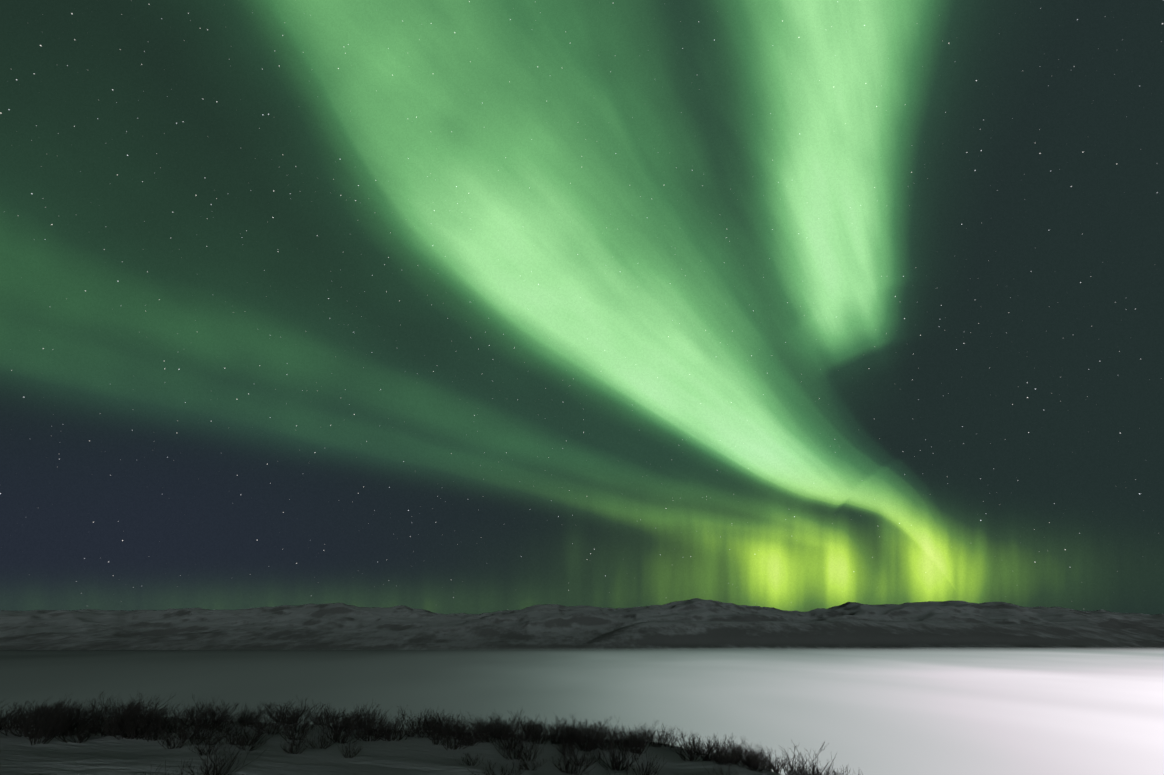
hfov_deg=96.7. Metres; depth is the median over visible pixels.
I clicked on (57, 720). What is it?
scrub bushes
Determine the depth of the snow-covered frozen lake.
813.61 m
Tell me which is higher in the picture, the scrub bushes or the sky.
the sky
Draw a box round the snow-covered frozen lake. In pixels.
[0,647,1163,774]
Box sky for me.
[0,0,1163,614]
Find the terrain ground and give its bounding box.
[0,598,1163,774]
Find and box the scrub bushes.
[0,692,862,774]

